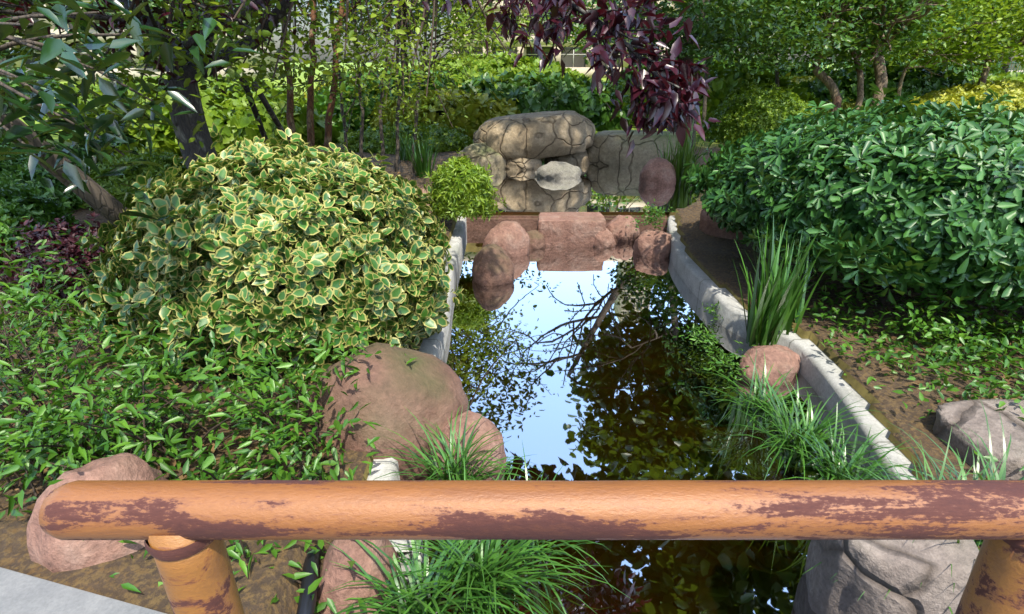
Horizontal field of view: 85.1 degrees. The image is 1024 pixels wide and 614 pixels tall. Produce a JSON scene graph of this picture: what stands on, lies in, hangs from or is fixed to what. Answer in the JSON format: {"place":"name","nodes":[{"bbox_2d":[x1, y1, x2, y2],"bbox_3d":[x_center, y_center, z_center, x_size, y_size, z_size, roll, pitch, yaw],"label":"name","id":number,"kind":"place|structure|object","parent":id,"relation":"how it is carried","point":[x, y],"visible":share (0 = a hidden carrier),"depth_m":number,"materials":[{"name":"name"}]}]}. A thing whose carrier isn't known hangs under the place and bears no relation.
{"place":"outdoors","nodes":[
{"label":"outdoors","id":0,"kind":"place"},
{"bbox_2d":[0,63,1023,613],"bbox_3d":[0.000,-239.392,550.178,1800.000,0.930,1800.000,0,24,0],"label":"ground","id":1,"kind":"structure","parent":0,"point":[704,253],"depth_m":2.98,"materials":[{"name":"soil"}]},
{"bbox_2d":[0,66,60,104],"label":"hedge","id":2,"kind":"object","parent":1,"relation":"on","point":[20,98],"visible":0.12,"depth_m":18.39,"materials":[{"name":"green plant"}]},
{"bbox_2d":[0,179,79,268],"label":"shrub","id":3,"kind":"object","parent":1,"relation":"on","point":[18,203],"visible":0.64,"depth_m":5.03,"materials":[{"name":"green plant"}]},
{"bbox_2d":[0,212,108,310],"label":"maroon shrub","id":4,"kind":"object","parent":1,"relation":"on","point":[67,247],"visible":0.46,"depth_m":4.09,"materials":[{"name":"purple plant"}]},
{"bbox_2d":[0,136,114,213],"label":"shrub","id":5,"kind":"object","parent":1,"relation":"on","point":[15,169],"visible":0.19,"depth_m":6.32,"materials":[{"name":"green plant"}]},
{"bbox_2d":[0,0,124,63],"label":"tree","id":6,"kind":"object","parent":1,"relation":"on","point":[20,34],"visible":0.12,"depth_m":8.96,"materials":[{"name":"green plant"}]},
{"bbox_2d":[0,567,165,613],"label":"paving slab","id":7,"kind":"structure","parent":1,"relation":"on","point":[21,593],"depth_m":1.70,"materials":[{"name":"grey concrete"}]},
{"bbox_2d":[26,453,166,572],"bbox_3d":[-1.466,0.809,2.044,0.543,0.560,0.453,0,24,0],"label":"rock","id":8,"kind":"object","parent":1,"relation":"on","point":[50,553],"visible":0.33,"depth_m":1.87,"materials":[{"name":"pink stone"}]},
{"bbox_2d":[62,143,186,210],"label":"shrub","id":9,"kind":"object","parent":1,"relation":"on","point":[112,187],"visible":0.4,"depth_m":6.63,"materials":[{"name":"green plant"}]},
{"bbox_2d":[0,0,263,226],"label":"leaning tree","id":10,"kind":"object","parent":1,"relation":"on","point":[35,145],"visible":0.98,"depth_m":2.30,"materials":[{"name":"green plant"}]},
{"bbox_2d":[0,0,279,81],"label":"apartment block","id":11,"kind":"structure","parent":1,"relation":"on","point":[138,49],"depth_m":47.66,"materials":[{"name":"beige concrete"}]},
{"bbox_2d":[38,73,306,123],"bbox_3d":[-8.979,-5.457,15.100,7.593,1.676,3.577,0,24,0],"label":"hedge","id":12,"kind":"object","parent":1,"relation":"on","point":[96,89],"visible":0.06,"depth_m":14.30,"materials":[{"name":"green plant"}]},
{"bbox_2d":[99,0,275,54],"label":"tree","id":13,"kind":"object","parent":1,"relation":"on","point":[158,3],"visible":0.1,"depth_m":20.65,"materials":[{"name":"green plant"}]},
{"bbox_2d":[71,82,341,156],"bbox_3d":[-5.928,-3.587,10.980,5.057,1.607,3.393,0,24,0],"label":"hedge","id":14,"kind":"object","parent":1,"relation":"on","point":[239,124],"visible":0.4,"depth_m":10.01,"materials":[{"name":"green plant"}]},
{"bbox_2d":[0,206,417,613],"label":"plants","id":15,"kind":"object","parent":1,"relation":"on","point":[66,436],"visible":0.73,"depth_m":2.39,"materials":[{"name":"green plant"}]},
{"bbox_2d":[149,0,280,68],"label":"tree","id":16,"kind":"object","parent":1,"relation":"on","point":[228,67],"visible":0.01,"depth_m":29.78,"materials":[{"name":"green plant"}]},
{"bbox_2d":[62,123,462,383],"bbox_3d":[-1.526,-0.514,3.773,2.477,1.378,2.432,0,24,0],"label":"variegated shrub","id":17,"kind":"object","parent":1,"relation":"on","point":[267,234],"visible":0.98,"depth_m":3.05,"materials":[{"name":"green plant"}]},
{"bbox_2d":[296,545,321,613],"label":"black hose","id":18,"kind":"object","parent":1,"relation":"on","point":[306,604],"visible":0.39,"depth_m":1.84,"materials":[{"name":"black rubber"}]},
{"bbox_2d":[169,0,452,154],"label":"tree","id":19,"kind":"object","parent":1,"relation":"on","point":[309,116],"visible":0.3,"depth_m":7.45,"materials":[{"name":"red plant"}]},
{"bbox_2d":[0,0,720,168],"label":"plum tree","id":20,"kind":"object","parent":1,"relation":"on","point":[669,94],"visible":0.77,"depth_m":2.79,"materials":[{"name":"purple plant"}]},
{"bbox_2d":[317,540,403,613],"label":"rock","id":21,"kind":"object","parent":1,"relation":"on","point":[335,575],"visible":0.52,"depth_m":1.88,"materials":[{"name":"pink stone"}]},
{"bbox_2d":[304,63,461,132],"bbox_3d":[-2.940,-5.152,14.119,4.521,1.973,2.985,0,24,0],"label":"hedge","id":22,"kind":"object","parent":1,"relation":"on","point":[320,104],"visible":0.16,"depth_m":13.28,"materials":[{"name":"green plant"}]},
{"bbox_2d":[304,81,461,97],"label":"hedge","id":23,"kind":"object","parent":1,"relation":"on","point":[324,85],"depth_m":16.58,"materials":[{"name":"green plant"}]},
{"bbox_2d":[299,342,467,479],"bbox_3d":[-0.669,0.533,2.958,0.877,0.712,0.800,0,24,0],"label":"rock","id":24,"kind":"object","parent":1,"relation":"on","point":[422,388],"visible":0.59,"depth_m":2.66,"materials":[{"name":"brown stone"}]},
{"bbox_2d":[228,0,544,173],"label":"tree","id":25,"kind":"object","parent":1,"relation":"on","point":[471,38],"visible":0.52,"depth_m":7.88,"materials":[{"name":"green plant"}]},
{"bbox_2d":[316,0,462,63],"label":"tree","id":26,"kind":"object","parent":1,"relation":"on","point":[383,11],"visible":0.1,"depth_m":23.70,"materials":[{"name":"green plant"}]},
{"bbox_2d":[390,126,412,160],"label":"iris","id":27,"kind":"object","parent":1,"relation":"on","point":[404,153],"visible":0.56,"depth_m":9.20,"materials":[{"name":"green plant"}]},
{"bbox_2d":[341,118,472,153],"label":"shrub","id":28,"kind":"object","parent":1,"relation":"on","point":[371,143],"visible":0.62,"depth_m":10.34,"materials":[{"name":"green plant"}]},
{"bbox_2d":[367,216,466,581],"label":"kerb","id":29,"kind":"structure","parent":1,"relation":"on","point":[435,344],"depth_m":3.71,"materials":[{"name":"concrete"}]},
{"bbox_2d":[398,129,441,177],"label":"iris","id":30,"kind":"object","parent":1,"relation":"on","point":[422,165],"visible":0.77,"depth_m":7.96,"materials":[{"name":"green plant"}]},
{"bbox_2d":[416,186,428,204],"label":"bank rock","id":31,"kind":"object","parent":1,"relation":"on","point":[423,189],"visible":0.05,"depth_m":6.48,"materials":[{"name":"beige stone"}]},
{"bbox_2d":[366,83,520,139],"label":"hedge","id":32,"kind":"object","parent":1,"relation":"on","point":[477,111],"visible":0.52,"depth_m":12.09,"materials":[{"name":"green plant"}]},
{"bbox_2d":[324,540,565,613],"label":"liriope","id":33,"kind":"object","parent":1,"relation":"on","point":[397,592],"visible":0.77,"depth_m":1.88,"materials":[{"name":"green plant"}]},
{"bbox_2d":[372,399,544,479],"bbox_3d":[-0.272,0.693,2.471,0.768,0.385,0.718,20,31,38],"label":"liriope","id":34,"kind":"object","parent":1,"relation":"on","point":[454,469],"visible":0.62,"depth_m":2.54,"materials":[{"name":"green plant"}]},
{"bbox_2d":[421,147,506,221],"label":"feathery shrub","id":35,"kind":"object","parent":1,"relation":"on","point":[461,186],"visible":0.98,"depth_m":5.68,"materials":[{"name":"green plant"}]},
{"bbox_2d":[456,143,505,170],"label":"boulder","id":36,"kind":"object","parent":1,"relation":"on","point":[483,154],"visible":0.45,"depth_m":9.19,"materials":[{"name":"grey stone"}]},
{"bbox_2d":[374,455,627,613],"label":"liriope","id":37,"kind":"object","parent":1,"relation":"on","point":[476,575],"visible":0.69,"depth_m":1.93,"materials":[{"name":"green plant"}]},
{"bbox_2d":[417,51,589,85],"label":"hedge","id":38,"kind":"object","parent":1,"relation":"on","point":[554,66],"visible":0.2,"depth_m":20.35,"materials":[{"name":"green plant"}]},
{"bbox_2d":[0,0,1023,149],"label":"canopy boughs","id":39,"kind":"object","parent":1,"relation":"on","point":[236,71],"visible":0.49,"depth_m":5.49,"materials":[{"name":"green plant"}]},
{"bbox_2d":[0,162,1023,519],"bbox_3d":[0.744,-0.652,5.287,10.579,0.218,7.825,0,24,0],"label":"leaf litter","id":40,"kind":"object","parent":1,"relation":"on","point":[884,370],"visible":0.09,"depth_m":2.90,"materials":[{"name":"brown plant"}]},
{"bbox_2d":[473,110,594,160],"bbox_3d":[0.390,-2.963,9.638,2.137,0.794,1.260,0,24,0],"label":"boulder","id":41,"kind":"object","parent":1,"relation":"on","point":[538,135],"visible":0.91,"depth_m":9.19,"materials":[{"name":"grey stone"}]},
{"bbox_2d":[459,68,634,130],"bbox_3d":[0.451,-5.075,14.103,5.375,1.804,2.927,0,24,0],"label":"hedge","id":42,"kind":"object","parent":1,"relation":"on","point":[550,91],"visible":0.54,"depth_m":13.34,"materials":[{"name":"green plant"}]},
{"bbox_2d":[466,212,667,229],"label":"weir wall","id":43,"kind":"structure","parent":1,"relation":"on","point":[527,220],"depth_m":6.74,"materials":[{"name":"brown stone"}]},
{"bbox_2d":[451,0,718,77],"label":"apartment block","id":44,"kind":"structure","parent":1,"relation":"on","point":[572,60],"depth_m":56.60,"materials":[{"name":"white concrete"}]},
{"bbox_2d":[531,0,670,66],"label":"tree","id":45,"kind":"object","parent":1,"relation":"on","point":[575,26],"visible":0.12,"depth_m":25.78,"materials":[{"name":"green plant"}]},
{"bbox_2d":[587,77,632,91],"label":"hedge","id":46,"kind":"object","parent":1,"relation":"on","point":[621,85],"visible":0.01,"depth_m":17.26,"materials":[{"name":"green plant"}]},
{"bbox_2d":[587,130,677,167],"bbox_3d":[2.199,-2.722,9.908,1.760,0.768,1.080,0,24,0],"label":"mossy boulder","id":47,"kind":"object","parent":1,"relation":"on","point":[609,147],"visible":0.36,"depth_m":9.48,"materials":[{"name":"grey stone"}]},
{"bbox_2d":[607,52,814,83],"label":"hedge","id":48,"kind":"object","parent":1,"relation":"on","point":[784,72],"visible":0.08,"depth_m":19.51,"materials":[{"name":"green plant"}]},
{"bbox_2d":[623,62,821,126],"bbox_3d":[5.529,-5.556,15.011,5.733,1.905,2.855,0,24,0],"label":"hedge","id":49,"kind":"object","parent":1,"relation":"on","point":[721,84],"visible":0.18,"depth_m":14.25,"materials":[{"name":"green plant"}]},
{"bbox_2d":[699,209,746,239],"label":"planter rock","id":50,"kind":"object","parent":1,"relation":"on","point":[708,225],"visible":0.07,"depth_m":5.75,"materials":[{"name":"brown stone"}]},
{"bbox_2d":[591,0,874,147],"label":"camphor tree","id":51,"kind":"object","parent":1,"relation":"on","point":[700,17],"visible":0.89,"depth_m":9.96,"materials":[{"name":"green plant"}]},
{"bbox_2d":[643,0,828,127],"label":"slender tree","id":52,"kind":"object","parent":1,"relation":"on","point":[705,97],"visible":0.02,"depth_m":13.54,"materials":[{"name":"brown plant"}]},
{"bbox_2d":[664,0,817,55],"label":"tree","id":53,"kind":"object","parent":1,"relation":"on","point":[715,19],"depth_m":21.72,"materials":[{"name":"green plant"}]},
{"bbox_2d":[697,83,818,144],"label":"round shrub","id":54,"kind":"object","parent":1,"relation":"on","point":[740,116],"visible":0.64,"depth_m":11.09,"materials":[{"name":"green plant"}]},
{"bbox_2d":[743,230,826,334],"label":"iris","id":55,"kind":"object","parent":1,"relation":"on","point":[799,306],"visible":0.45,"depth_m":3.78,"materials":[{"name":"green plant"}]},
{"bbox_2d":[667,212,916,479],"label":"kerb","id":56,"kind":"structure","parent":1,"relation":"on","point":[820,372],"depth_m":3.48,"materials":[{"name":"concrete"}]},
{"bbox_2d":[785,72,815,83],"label":"hedge","id":57,"kind":"object","parent":1,"relation":"on","point":[797,79],"visible":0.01,"depth_m":18.30,"materials":[{"name":"green plant"}]},
{"bbox_2d":[723,367,902,479],"bbox_3d":[1.421,0.555,2.706,0.772,0.448,0.879,0,24,0],"label":"liriope","id":58,"kind":"object","parent":1,"relation":"on","point":[787,436],"visible":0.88,"depth_m":2.75,"materials":[{"name":"green plant"}]},
{"bbox_2d":[812,97,864,114],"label":"golden hedge","id":59,"kind":"object","parent":1,"relation":"on","point":[845,105],"visible":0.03,"depth_m":14.35,"materials":[{"name":"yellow plant"}]},
{"bbox_2d":[681,83,1023,310],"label":"pittosporum shrub","id":60,"kind":"object","parent":1,"relation":"on","point":[905,194],"depth_m":3.61,"materials":[{"name":"green plant"}]},
{"bbox_2d":[747,0,988,114],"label":"osmanthus tree","id":61,"kind":"object","parent":1,"relation":"on","point":[882,30],"visible":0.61,"depth_m":11.48,"materials":[{"name":"green plant"}]},
{"bbox_2d":[797,60,974,106],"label":"hedge","id":62,"kind":"object","parent":1,"relation":"on","point":[916,81],"visible":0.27,"depth_m":15.14,"materials":[{"name":"green plant"}]},
{"bbox_2d":[803,428,1007,613],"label":"liriope","id":63,"kind":"object","parent":1,"relation":"on","point":[940,478],"visible":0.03,"depth_m":2.11,"materials":[{"name":"green plant"}]},
{"bbox_2d":[791,270,1023,479],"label":"ground cover foliage","id":64,"kind":"object","parent":1,"relation":"on","point":[968,346],"visible":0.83,"depth_m":3.33,"materials":[{"name":"green plant"}]},
{"bbox_2d":[797,61,1023,72],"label":"hedge","id":65,"kind":"object","parent":1,"relation":"on","point":[1013,62],"depth_m":30.28,"materials":[{"name":"green plant"}]},
{"bbox_2d":[805,0,1023,100],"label":"tree","id":66,"kind":"object","parent":1,"relation":"on","point":[946,54],"visible":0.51,"depth_m":13.51,"materials":[{"name":"green plant"}]},
{"bbox_2d":[825,54,1005,79],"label":"hedge","id":67,"kind":"object","parent":1,"relation":"on","point":[995,72],"visible":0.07,"depth_m":21.30,"materials":[{"name":"green plant"}]},
{"bbox_2d":[861,401,1023,545],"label":"liriope","id":68,"kind":"object","parent":1,"relation":"on","point":[1002,472],"visible":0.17,"depth_m":2.19,"materials":[{"name":"green plant"}]},
{"bbox_2d":[863,7,1023,71],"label":"apartment block","id":69,"kind":"structure","parent":1,"relation":"on","point":[989,56],"depth_m":36.82,"materials":[{"name":"beige concrete"}]},
{"bbox_2d":[899,80,1023,112],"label":"golden hedge","id":70,"kind":"object","parent":1,"relation":"on","point":[1018,102],"visible":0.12,"depth_m":10.12,"materials":[{"name":"yellow plant"}]},
{"bbox_2d":[914,77,1023,101],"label":"hedge","id":71,"kind":"object","parent":1,"relation":"on","point":[969,87],"visible":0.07,"depth_m":14.21,"materials":[{"name":"green plant"}]},
{"bbox_2d":[932,399,1023,479],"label":"slab rock","id":72,"kind":"object","parent":1,"relation":"on","point":[966,416],"visible":0.6,"depth_m":2.57,"materials":[{"name":"grey stone"}]},
{"bbox_2d":[947,1,1023,72],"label":"tree","id":73,"kind":"object","parent":1,"relation":"on","point":[1006,69],"visible":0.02,"depth_m":24.68,"materials":[{"name":"green plant"}]},
{"bbox_2d":[968,70,1023,84],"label":"hedge","id":74,"kind":"object","parent":1,"relation":"on","point":[1010,75],"visible":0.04,"depth_m":17.34,"materials":[{"name":"green plant"}]},
{"bbox_2d":[271,0,852,62],"label":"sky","id":75,"kind":"structure","parent":0,"point":[276,38],"materials":[{"name":"white"}]},
{"bbox_2d":[488,158,700,211],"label":"pond water","id":76,"kind":"structure","parent":0,"point":[596,188],"depth_m":7.71,"materials":[{"name":"liquid"}]},
{"bbox_2d":[505,157,541,169],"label":"boulder","id":77,"kind":"object","parent":76,"relation":"in","point":[521,163],"visible":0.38,"depth_m":9.31,"materials":[{"name":"grey stone"}]},
{"bbox_2d":[534,161,581,178],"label":"rock","id":78,"kind":"object","parent":76,"relation":"in","point":[558,170],"visible":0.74,"depth_m":8.63,"materials":[{"name":"grey stone"}]},
{"bbox_2d":[544,150,589,164],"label":"boulder","id":79,"kind":"object","parent":76,"relation":"in","point":[582,158],"visible":0.23,"depth_m":9.75,"materials":[{"name":"grey stone"}]},
{"bbox_2d":[639,157,675,186],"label":"rock","id":80,"kind":"object","parent":76,"relation":"in","point":[657,171],"visible":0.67,"depth_m":8.09,"materials":[{"name":"brown stone"}]},
{"bbox_2d":[651,130,685,167],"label":"iris","id":81,"kind":"object","parent":76,"relation":"on","point":[666,154],"visible":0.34,"depth_m":8.30,"materials":[{"name":"green plant"}]},
{"bbox_2d":[664,118,707,184],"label":"iris","id":82,"kind":"object","parent":76,"relation":"on","point":[685,155],"visible":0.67,"depth_m":8.05,"materials":[{"name":"green plant"}]},
{"bbox_2d":[405,230,865,613],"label":"pond water","id":83,"kind":"structure","parent":0,"point":[581,363],"depth_m":3.30,"materials":[{"name":"liquid"}]},
{"bbox_2d":[430,410,506,479],"bbox_3d":[-0.224,0.701,2.814,0.397,0.372,0.390,0,24,0],"label":"rock","id":84,"kind":"object","parent":83,"relation":"in","point":[485,425],"visible":0.38,"depth_m":2.69,"materials":[{"name":"stone"}]},
{"bbox_2d":[472,244,513,285],"bbox_3d":[-0.179,-0.370,5.212,0.405,0.422,0.388,0,24,0],"label":"rock","id":85,"kind":"object","parent":83,"relation":"in","point":[493,265],"visible":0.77,"depth_m":5.08,"materials":[{"name":"brown stone"}]},
{"bbox_2d":[482,221,529,257],"bbox_3d":[-0.049,-0.703,5.983,0.524,0.429,0.464,-17,29,-33],"label":"weir stone","id":86,"kind":"object","parent":83,"relation":"in","point":[511,238],"visible":0.65,"depth_m":5.83,"materials":[{"name":"stone"}]},
{"bbox_2d":[434,442,613,613],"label":"liriope","id":87,"kind":"object","parent":83,"relation":"on","point":[538,552],"visible":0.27,"depth_m":2.20,"materials":[{"name":"green plant"}]},
{"bbox_2d":[527,230,545,248],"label":"weir stone","id":88,"kind":"object","parent":83,"relation":"in","point":[537,239],"visible":0.52,"depth_m":6.07,"materials":[{"name":"stone"}]},
{"bbox_2d":[536,212,605,246],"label":"weir block","id":89,"kind":"structure","parent":83,"relation":"in","point":[569,229],"depth_m":6.11,"materials":[{"name":"stone"}]},
{"bbox_2d":[593,228,615,247],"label":"weir stone","id":90,"kind":"object","parent":83,"relation":"in","point":[604,239],"visible":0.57,"depth_m":6.11,"materials":[{"name":"stone"}]},
{"bbox_2d":[606,215,639,241],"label":"weir stone","id":91,"kind":"object","parent":83,"relation":"in","point":[619,228],"visible":0.58,"depth_m":6.31,"materials":[{"name":"stone"}]},
{"bbox_2d":[633,229,671,257],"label":"weir stone","id":92,"kind":"object","parent":83,"relation":"in","point":[652,243],"visible":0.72,"depth_m":5.81,"materials":[{"name":"stone"}]},
{"bbox_2d":[625,199,756,380],"bbox_3d":[1.449,-0.361,4.815,0.616,0.569,3.124,0,24,0],"label":"creeping plant","id":93,"kind":"object","parent":83,"relation":"on","point":[707,335],"visible":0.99,"depth_m":3.93,"materials":[{"name":"green plant"}]},
{"bbox_2d":[694,349,832,441],"bbox_3d":[1.369,0.458,3.102,0.738,0.307,0.661,0,24,0],"label":"liriope","id":94,"kind":"object","parent":83,"relation":"on","point":[759,411],"visible":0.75,"depth_m":3.11,"materials":[{"name":"green plant"}]},
{"bbox_2d":[739,345,799,385],"bbox_3d":[1.677,0.368,3.649,0.456,0.244,0.309,-13,27,-27],"label":"edge rock","id":95,"kind":"object","parent":83,"relation":"in","point":[783,359],"visible":0.71,"depth_m":3.54,"materials":[{"name":"pink stone"}]},
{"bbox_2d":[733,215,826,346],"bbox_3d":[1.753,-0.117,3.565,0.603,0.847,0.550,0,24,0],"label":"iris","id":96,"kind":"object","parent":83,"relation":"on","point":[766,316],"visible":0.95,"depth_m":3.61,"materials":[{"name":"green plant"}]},
{"bbox_2d":[772,413,918,479],"bbox_3d":[1.500,0.697,2.487,0.721,0.364,0.756,0,24,0],"label":"liriope","id":97,"kind":"object","parent":83,"relation":"on","point":[833,468],"visible":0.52,"depth_m":2.55,"materials":[{"name":"green plant"}]},
{"bbox_2d":[805,540,978,613],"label":"rock","id":98,"kind":"object","parent":83,"relation":"in","point":[876,571],"visible":0.56,"depth_m":1.83,"materials":[{"name":"grey stone"}]},
{"bbox_3d":[2.200,1.606,0.323,6.000,0.200,2.200,0,24,0],"label":"bridge deck","id":99,"kind":"object","parent":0,"visible":0},
{"bbox_2d":[39,480,1023,613],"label":"handrail","id":100,"kind":"object","parent":99,"relation":"on","point":[183,529],"visible":1,"depth_m":0.81,"materials":[{"name":"paint"}]}
]}

